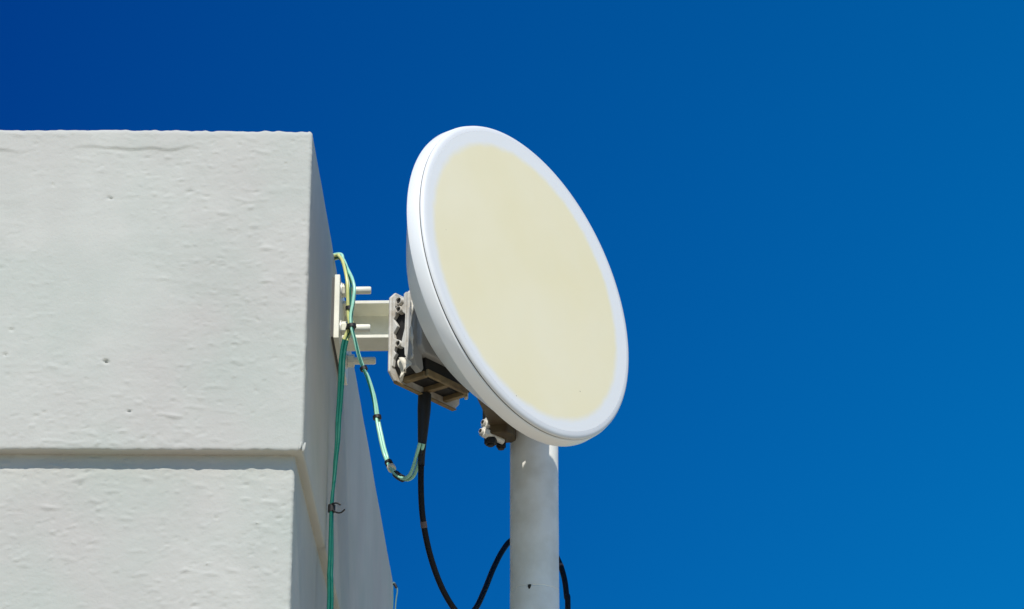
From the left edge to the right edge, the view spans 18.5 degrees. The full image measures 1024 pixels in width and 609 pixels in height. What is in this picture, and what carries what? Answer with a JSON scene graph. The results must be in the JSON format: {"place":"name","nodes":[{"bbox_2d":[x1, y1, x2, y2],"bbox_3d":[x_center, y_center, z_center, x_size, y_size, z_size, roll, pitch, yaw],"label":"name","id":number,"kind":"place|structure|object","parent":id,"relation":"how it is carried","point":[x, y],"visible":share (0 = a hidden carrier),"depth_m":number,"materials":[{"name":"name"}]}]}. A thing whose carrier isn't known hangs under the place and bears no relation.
{"place":"outdoors","nodes":[
{"label":"outdoors","id":0,"kind":"place"},
{"bbox_2d":[0,0,1023,608],"label":"sky","id":1,"kind":"structure","parent":0,"point":[806,217],"materials":[{"name":"blue"}]},
{"label":"ground","id":2,"kind":"structure","parent":0,"visible":0},
{"bbox_2d":[0,130,392,608],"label":"white building","id":3,"kind":"structure","parent":2,"relation":"on","point":[168,383],"depth_m":5.22,"materials":[{"name":"paint"}]},
{"bbox_2d":[327,253,354,608],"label":"earth cable","id":4,"kind":"object","parent":3,"relation":"attached to","point":[339,406],"visible":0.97,"depth_m":5.66,"materials":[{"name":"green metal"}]},
{"bbox_2d":[331,275,388,384],"bbox_3d":[-0.118,0.063,5.890,0.464,0.127,0.230,4,-24,-8],"label":"wall bracket","id":5,"kind":"object","parent":3,"relation":"attached to","point":[371,321],"depth_m":5.83,"materials":[{"name":"white metal"}]},
{"bbox_2d":[333,252,424,481],"bbox_3d":[-0.323,0.128,5.745,0.488,0.511,0.052,-20,-31,38],"label":"earth cable","id":6,"kind":"object","parent":5,"relation":"hanging from","point":[377,418],"visible":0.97,"depth_m":5.66,"materials":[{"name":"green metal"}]},
{"bbox_2d":[392,582,397,608],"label":"wire loop","id":7,"kind":"object","parent":3,"relation":"attached to","point":[395,585],"visible":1,"depth_m":7.51,"materials":[{"name":"teal plastic"}]},
{"bbox_2d":[510,430,558,608],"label":"antenna pole","id":8,"kind":"object","parent":2,"relation":"on","point":[534,539],"visible":0.65,"depth_m":5.79,"materials":[{"name":"white metal"}]},
{"bbox_2d":[477,398,515,450],"bbox_3d":[-0.008,0.126,5.755,0.146,0.184,0.486,-4,-24,9],"label":"pole clamp","id":9,"kind":"object","parent":8,"relation":"attached to","point":[499,432],"visible":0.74,"depth_m":5.83,"materials":[{"name":"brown metal"}]},
{"bbox_2d":[406,126,628,446],"bbox_3d":[-0.047,-0.006,5.495,0.206,0.590,0.590,-24,-33,30],"label":"dish antenna","id":10,"kind":"object","parent":9,"relation":"attached to","point":[515,298],"visible":1,"depth_m":5.39,"materials":[{"name":"beige plastic"}]},
{"bbox_2d":[388,290,469,410],"bbox_3d":[-0.137,0.084,5.557,0.068,0.193,0.217,-18,-29,34],"label":"radio unit","id":11,"kind":"object","parent":10,"relation":"attached to","point":[416,365],"visible":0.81,"depth_m":5.51,"materials":[{"name":"metal"}]},
{"bbox_2d":[417,392,570,608],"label":"black cable","id":12,"kind":"object","parent":11,"relation":"hanging from","point":[424,405],"visible":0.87,"depth_m":5.52,"materials":[{"name":"black rubber"}]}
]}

